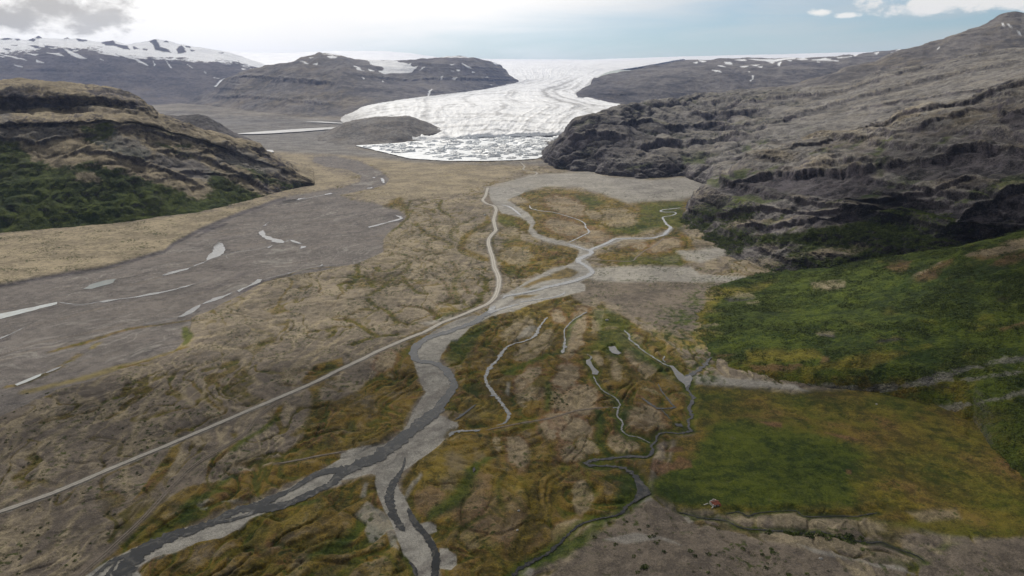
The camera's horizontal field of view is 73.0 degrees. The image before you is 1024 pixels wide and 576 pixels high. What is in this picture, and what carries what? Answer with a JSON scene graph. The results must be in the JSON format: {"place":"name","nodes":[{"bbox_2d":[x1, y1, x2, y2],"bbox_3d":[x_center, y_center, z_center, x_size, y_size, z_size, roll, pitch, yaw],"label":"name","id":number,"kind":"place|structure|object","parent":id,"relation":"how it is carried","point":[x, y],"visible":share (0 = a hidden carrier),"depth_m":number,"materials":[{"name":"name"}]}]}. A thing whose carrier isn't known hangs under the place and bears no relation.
{"place":"outdoors","nodes":[
{"label":"outdoors","id":0,"kind":"place"},
{"bbox_2d":[104,562,116,575],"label":"river","id":1,"kind":"structure","parent":0,"point":[110,570],"depth_m":371.00,"materials":[{"name":"liquid"}]},
{"bbox_2d":[92,551,132,575],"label":"river","id":2,"kind":"structure","parent":0,"point":[110,562],"depth_m":377.96,"materials":[{"name":"liquid"}]},
{"bbox_2d":[0,36,263,104],"bbox_3d":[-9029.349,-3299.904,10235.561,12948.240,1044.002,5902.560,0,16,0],"label":"mountain","id":3,"kind":"structure","parent":0,"point":[156,72],"depth_m":9264.19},
{"bbox_2d":[0,78,313,232],"bbox_3d":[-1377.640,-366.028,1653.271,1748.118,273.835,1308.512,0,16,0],"label":"hill","id":4,"kind":"structure","parent":0,"point":[46,121],"depth_m":1447.99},
{"bbox_2d":[77,401,277,575],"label":"track","id":5,"kind":"structure","parent":0,"point":[163,494],"depth_m":432.39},
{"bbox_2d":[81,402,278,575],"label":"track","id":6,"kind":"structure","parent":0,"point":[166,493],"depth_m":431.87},
{"bbox_2d":[164,114,252,140],"bbox_3d":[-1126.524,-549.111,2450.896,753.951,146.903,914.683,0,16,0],"label":"hill","id":7,"kind":"structure","parent":0,"point":[203,122],"depth_m":2193.82,"materials":[{"name":"grey stone"}]},
{"bbox_2d":[111,473,346,575],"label":"river","id":8,"kind":"structure","parent":0,"point":[126,567],"depth_m":405.01,"materials":[{"name":"liquid"}]},
{"bbox_2d":[216,510,258,523],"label":"river","id":9,"kind":"structure","parent":0,"point":[242,516],"depth_m":416.21,"materials":[{"name":"liquid"}]},
{"bbox_2d":[152,103,341,129],"bbox_3d":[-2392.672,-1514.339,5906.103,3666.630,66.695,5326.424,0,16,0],"label":"gravel plain","id":10,"kind":"structure","parent":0,"point":[279,121],"depth_m":5083.17,"materials":[{"name":"grey gravel"}]},
{"bbox_2d":[0,188,501,512],"bbox_3d":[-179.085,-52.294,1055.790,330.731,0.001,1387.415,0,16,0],"label":"road","id":11,"kind":"structure","parent":0,"point":[498,281],"depth_m":591.94,"materials":[{"name":"grey gravel"}]},
{"bbox_2d":[238,127,333,133],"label":"river","id":12,"kind":"structure","parent":0,"point":[290,130],"depth_m":3722.86,"materials":[{"name":"liquid"}]},
{"bbox_2d":[250,465,342,508],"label":"river","id":13,"kind":"structure","parent":0,"point":[264,502],"depth_m":444.84,"materials":[{"name":"liquid"}]},
{"bbox_2d":[275,451,343,463],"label":"track","id":14,"kind":"structure","parent":0,"point":[310,457],"depth_m":481.42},
{"bbox_2d":[186,52,518,118],"bbox_3d":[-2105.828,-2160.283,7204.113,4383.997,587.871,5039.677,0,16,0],"label":"mountain","id":15,"kind":"structure","parent":0,"point":[324,85],"depth_m":6629.61,"materials":[{"name":"grey stone"}]},
{"bbox_2d":[316,116,440,144],"bbox_3d":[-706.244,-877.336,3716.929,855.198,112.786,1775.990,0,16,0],"label":"hill","id":16,"kind":"structure","parent":0,"point":[380,130],"depth_m":3217.93,"materials":[{"name":"grey stone"}]},
{"bbox_2d":[384,457,405,530],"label":"river","id":17,"kind":"structure","parent":0,"point":[392,514],"depth_m":432.79,"materials":[{"name":"liquid"}]},
{"bbox_2d":[409,561,417,575],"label":"river","id":18,"kind":"structure","parent":0,"point":[414,571],"depth_m":371.89,"materials":[{"name":"liquid"}]},
{"bbox_2d":[336,309,491,475],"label":"river","id":19,"kind":"structure","parent":0,"point":[399,440],"depth_m":540.56,"materials":[{"name":"liquid"}]},
{"bbox_2d":[407,508,440,575],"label":"river","id":20,"kind":"structure","parent":0,"point":[430,542],"depth_m":392.86,"materials":[{"name":"liquid"}]},
{"bbox_2d":[455,404,475,419],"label":"stream","id":21,"kind":"structure","parent":0,"point":[460,415],"depth_m":546.93,"materials":[{"name":"liquid"}]},
{"bbox_2d":[448,317,547,436],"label":"stream","id":22,"kind":"structure","parent":0,"point":[491,390],"depth_m":595.56,"materials":[{"name":"liquid"}]},
{"bbox_2d":[495,304,518,311],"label":"river","id":23,"kind":"structure","parent":0,"point":[498,309],"depth_m":805.77,"materials":[{"name":"liquid"}]},
{"bbox_2d":[0,120,1023,575],"bbox_3d":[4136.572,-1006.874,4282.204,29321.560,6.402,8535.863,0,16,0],"label":"ground","id":24,"kind":"structure","parent":0,"point":[972,492],"depth_m":553.75,"materials":[{"name":"brown soil"}]},
{"bbox_2d":[15,374,40,385],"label":"pool","id":25,"kind":"structure","parent":24,"relation":"in","point":[28,379],"depth_m":614.20,"materials":[{"name":"liquid"}]},
{"bbox_2d":[0,302,56,318],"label":"pool","id":26,"kind":"structure","parent":24,"relation":"in","point":[9,314],"depth_m":800.48,"materials":[{"name":"liquid"}]},
{"bbox_2d":[84,279,114,288],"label":"pool","id":27,"kind":"structure","parent":24,"relation":"in","point":[99,284],"depth_m":903.69,"materials":[{"name":"liquid"}]},
{"bbox_2d":[101,284,192,302],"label":"pool","id":28,"kind":"structure","parent":24,"relation":"in","point":[144,294],"depth_m":861.03,"materials":[{"name":"liquid"}]},
{"bbox_2d":[162,268,188,275],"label":"pool","id":29,"kind":"structure","parent":24,"relation":"in","point":[172,272],"depth_m":966.09,"materials":[{"name":"liquid"}]},
{"bbox_2d":[179,304,200,316],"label":"pool","id":30,"kind":"structure","parent":24,"relation":"in","point":[192,310],"depth_m":796.98,"materials":[{"name":"liquid"}]},
{"bbox_2d":[206,242,224,260],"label":"pool","id":31,"kind":"structure","parent":24,"relation":"in","point":[218,249],"depth_m":1080.76,"materials":[{"name":"liquid"}]},
{"bbox_2d":[203,293,230,303],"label":"pool","id":32,"kind":"structure","parent":24,"relation":"in","point":[215,299],"depth_m":845.05,"materials":[{"name":"liquid"}]},
{"bbox_2d":[237,279,261,291],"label":"pool","id":33,"kind":"structure","parent":24,"relation":"in","point":[255,282],"depth_m":908.27,"materials":[{"name":"liquid"}]},
{"bbox_2d":[258,230,283,242],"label":"pool","id":34,"kind":"structure","parent":24,"relation":"in","point":[262,233],"depth_m":1171.11,"materials":[{"name":"liquid"}]},
{"bbox_2d":[369,215,402,227],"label":"pool","id":35,"kind":"structure","parent":24,"relation":"in","point":[400,217],"depth_m":1314.86,"materials":[{"name":"liquid"}]},
{"bbox_2d":[356,135,554,160],"bbox_3d":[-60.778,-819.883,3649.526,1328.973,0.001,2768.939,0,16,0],"label":"lagoon","id":36,"kind":"structure","parent":24,"relation":"in","point":[417,154],"depth_m":2638.47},
{"bbox_2d":[379,143,394,146],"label":"iceberg","id":37,"kind":"object","parent":36,"relation":"on","point":[386,145],"visible":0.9,"depth_m":2815.78,"materials":[{"name":"white ice"}]},
{"bbox_2d":[391,150,409,152],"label":"iceberg","id":38,"kind":"object","parent":36,"relation":"on","point":[399,151],"visible":0.98,"depth_m":2590.03,"materials":[{"name":"white ice"}]},
{"bbox_2d":[391,143,411,146],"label":"iceberg","id":39,"kind":"object","parent":36,"relation":"on","point":[403,144],"visible":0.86,"depth_m":2830.97,"materials":[{"name":"white ice"}]},
{"bbox_2d":[403,141,421,143],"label":"iceberg","id":40,"kind":"object","parent":36,"relation":"on","point":[410,142],"visible":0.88,"depth_m":2948.46,"materials":[{"name":"white ice"}]},
{"bbox_2d":[407,144,431,147],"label":"iceberg","id":41,"kind":"object","parent":36,"relation":"on","point":[418,146],"visible":1,"depth_m":2788.84,"materials":[{"name":"white ice"}]},
{"bbox_2d":[437,143,459,144],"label":"iceberg","id":42,"kind":"object","parent":36,"relation":"on","point":[447,143],"visible":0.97,"depth_m":2913.61,"materials":[{"name":"white ice"}]},
{"bbox_2d":[445,146,458,149],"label":"iceberg","id":43,"kind":"object","parent":36,"relation":"on","point":[451,147],"visible":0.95,"depth_m":2725.16,"materials":[{"name":"white ice"}]},
{"bbox_2d":[441,139,463,142],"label":"iceberg","id":44,"kind":"object","parent":36,"relation":"on","point":[447,141],"visible":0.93,"depth_m":3013.32,"materials":[{"name":"white ice"}]},
{"bbox_2d":[444,151,464,155],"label":"iceberg","id":45,"kind":"object","parent":36,"relation":"on","point":[455,153],"visible":0.94,"depth_m":2482.20,"materials":[{"name":"white ice"}]},
{"bbox_2d":[459,146,473,149],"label":"iceberg","id":46,"kind":"object","parent":36,"relation":"on","point":[465,147],"visible":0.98,"depth_m":2711.27,"materials":[{"name":"white ice"}]},
{"bbox_2d":[458,154,480,156],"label":"iceberg","id":47,"kind":"object","parent":36,"relation":"on","point":[471,155],"visible":0.98,"depth_m":2443.81,"materials":[{"name":"white ice"}]},
{"bbox_2d":[457,145,487,147],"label":"iceberg","id":48,"kind":"object","parent":36,"relation":"on","point":[473,146],"visible":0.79,"depth_m":2805.23,"materials":[{"name":"white ice"}]},
{"bbox_2d":[471,149,485,153],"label":"iceberg","id":49,"kind":"object","parent":36,"relation":"on","point":[479,151],"visible":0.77,"depth_m":2576.17,"materials":[{"name":"white ice"}]},
{"bbox_2d":[480,152,500,156],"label":"iceberg","id":50,"kind":"object","parent":36,"relation":"on","point":[485,154],"visible":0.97,"depth_m":2445.45,"materials":[{"name":"white ice"}]},
{"bbox_2d":[483,150,503,153],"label":"iceberg","id":51,"kind":"object","parent":36,"relation":"on","point":[495,151],"visible":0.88,"depth_m":2553.22,"materials":[{"name":"white ice"}]},
{"bbox_2d":[490,146,507,149],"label":"iceberg","id":52,"kind":"object","parent":36,"relation":"on","point":[497,147],"visible":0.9,"depth_m":2719.29,"materials":[{"name":"white ice"}]},
{"bbox_2d":[500,136,513,138],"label":"iceberg","id":53,"kind":"object","parent":36,"relation":"on","point":[506,137],"visible":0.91,"depth_m":3200.21,"materials":[{"name":"white ice"}]},
{"bbox_2d":[500,149,516,153],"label":"iceberg","id":54,"kind":"object","parent":36,"relation":"on","point":[507,151],"visible":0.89,"depth_m":2572.39,"materials":[{"name":"white ice"}]},
{"bbox_2d":[513,139,542,143],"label":"iceberg","id":55,"kind":"object","parent":36,"relation":"on","point":[523,140],"visible":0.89,"depth_m":3026.71,"materials":[{"name":"white ice"}]},
{"bbox_2d":[517,141,541,144],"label":"iceberg","id":56,"kind":"object","parent":36,"relation":"on","point":[536,142],"visible":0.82,"depth_m":2929.73,"materials":[{"name":"white ice"}]},
{"bbox_2d":[522,143,541,146],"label":"iceberg","id":57,"kind":"object","parent":36,"relation":"on","point":[527,145],"visible":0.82,"depth_m":2818.71,"materials":[{"name":"white ice"}]},
{"bbox_2d":[531,145,545,148],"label":"iceberg","id":58,"kind":"object","parent":36,"relation":"on","point":[539,146],"visible":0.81,"depth_m":2767.18,"materials":[{"name":"white ice"}]},
{"bbox_2d":[0,122,1023,575],"bbox_3d":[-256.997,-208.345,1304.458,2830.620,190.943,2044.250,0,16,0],"label":"shrubs","id":59,"kind":"object","parent":24,"relation":"on","point":[888,232],"visible":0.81,"depth_m":780.47,"materials":[{"name":"green plant"}]},
{"bbox_2d":[703,499,721,507],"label":"ruined hut","id":60,"kind":"object","parent":24,"relation":"on","point":[713,502],"visible":1,"depth_m":426.72,"materials":[{"name":"stone"}]},
{"bbox_2d":[0,0,1023,83],"label":"sky","id":61,"kind":"structure","parent":0,"point":[481,29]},
{"bbox_2d":[341,59,684,139],"bbox_3d":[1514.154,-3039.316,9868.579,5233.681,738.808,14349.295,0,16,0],"label":"glacier","id":62,"kind":"object","parent":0,"point":[539,98],"visible":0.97,"depth_m":4849.38,"materials":[{"name":"white ice"}]},
{"bbox_2d":[493,163,537,185],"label":"track","id":63,"kind":"structure","parent":0,"point":[522,178],"depth_m":1948.91,"materials":[{"name":"grey gravel"}]},
{"bbox_2d":[521,292,564,301],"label":"river","id":64,"kind":"structure","parent":0,"point":[545,298],"depth_m":839.38,"materials":[{"name":"liquid"}]},
{"bbox_2d":[220,50,867,69],"bbox_3d":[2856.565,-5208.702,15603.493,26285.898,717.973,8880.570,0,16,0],"label":"glacier","id":65,"kind":"object","parent":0,"point":[269,58],"visible":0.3,"depth_m":15911.19,"materials":[{"name":"white ice"}]},
{"bbox_2d":[488,407,602,429],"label":"track","id":66,"kind":"structure","parent":0,"point":[542,419],"depth_m":535.87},
{"bbox_2d":[529,205,589,241],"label":"stream","id":67,"kind":"structure","parent":0,"point":[588,230],"depth_m":1273.64,"materials":[{"name":"liquid"}]},
{"bbox_2d":[561,312,586,352],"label":"stream","id":68,"kind":"structure","parent":0,"point":[564,347],"depth_m":704.75,"materials":[{"name":"liquid"}]},
{"bbox_2d":[488,208,676,312],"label":"river","id":69,"kind":"structure","parent":0,"point":[577,260],"depth_m":980.00,"materials":[{"name":"liquid"}]},
{"bbox_2d":[586,359,598,374],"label":"pond","id":70,"kind":"structure","parent":0,"point":[591,366],"depth_m":635.46,"materials":[{"name":"liquid"}]},
{"bbox_2d":[511,384,695,575],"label":"stream","id":71,"kind":"structure","parent":0,"point":[553,548],"depth_m":472.08,"materials":[{"name":"liquid"}]},
{"bbox_2d":[609,346,620,353],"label":"pond","id":72,"kind":"structure","parent":0,"point":[613,349],"depth_m":675.84,"materials":[{"name":"liquid"}]},
{"bbox_2d":[593,376,649,442],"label":"stream","id":73,"kind":"structure","parent":0,"point":[620,419],"depth_m":546.98,"materials":[{"name":"liquid"}]},
{"bbox_2d":[609,238,662,260],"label":"track","id":74,"kind":"structure","parent":0,"point":[641,252],"depth_m":1066.90,"materials":[{"name":"grey gravel"}]},
{"bbox_2d":[633,475,650,501],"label":"pond","id":75,"kind":"structure","parent":0,"point":[643,490],"depth_m":443.65,"materials":[{"name":"liquid"}]},
{"bbox_2d":[624,330,668,365],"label":"stream","id":76,"kind":"structure","parent":0,"point":[628,334],"depth_m":686.09,"materials":[{"name":"liquid"}]},
{"bbox_2d":[642,398,675,408],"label":"stream","id":77,"kind":"structure","parent":0,"point":[648,402],"depth_m":558.98,"materials":[{"name":"liquid"}]},
{"bbox_2d":[658,384,674,406],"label":"stream","id":78,"kind":"structure","parent":0,"point":[666,396],"depth_m":575.01,"materials":[{"name":"liquid"}]},
{"bbox_2d":[670,365,692,386],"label":"pond","id":79,"kind":"structure","parent":0,"point":[685,380],"depth_m":613.88,"materials":[{"name":"liquid"}]},
{"bbox_2d":[685,357,711,375],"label":"stream","id":80,"kind":"structure","parent":0,"point":[699,369],"depth_m":633.33,"materials":[{"name":"liquid"}]},
{"bbox_2d":[576,49,900,103],"bbox_3d":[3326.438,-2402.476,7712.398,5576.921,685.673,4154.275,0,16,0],"label":"mountain","id":81,"kind":"structure","parent":0,"point":[677,79],"depth_m":6665.16,"materials":[{"name":"grey stone"}]},
{"bbox_2d":[540,47,1023,182],"bbox_3d":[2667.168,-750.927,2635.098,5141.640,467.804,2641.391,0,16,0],"label":"hill","id":82,"kind":"structure","parent":0,"point":[702,137],"depth_m":2195.15,"materials":[{"name":"grey stone"}]},
{"bbox_2d":[679,512,922,559],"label":"stream","id":83,"kind":"structure","parent":0,"point":[801,532],"depth_m":403.26,"materials":[{"name":"liquid"}]},
{"bbox_2d":[731,510,873,516],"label":"stream","id":84,"kind":"structure","parent":0,"point":[801,515],"depth_m":419.17,"materials":[{"name":"liquid"}]},
{"bbox_2d":[681,78,1023,271],"bbox_3d":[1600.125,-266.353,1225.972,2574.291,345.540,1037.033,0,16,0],"label":"hillside","id":85,"kind":"structure","parent":0,"point":[962,160],"depth_m":1061.75,"materials":[{"name":"grey stone"}]},
{"bbox_2d":[692,231,1023,477],"bbox_3d":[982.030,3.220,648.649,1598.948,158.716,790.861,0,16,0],"label":"hillside","id":86,"kind":"structure","parent":0,"point":[888,374],"depth_m":651.49,"materials":[{"name":"green plant"}]},
{"bbox_2d":[735,11,1023,89],"bbox_3d":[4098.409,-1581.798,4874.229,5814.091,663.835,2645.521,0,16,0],"label":"mountain","id":87,"kind":"structure","parent":0,"point":[1003,31],"depth_m":4430.45,"materials":[{"name":"grey stone"}]}
]}

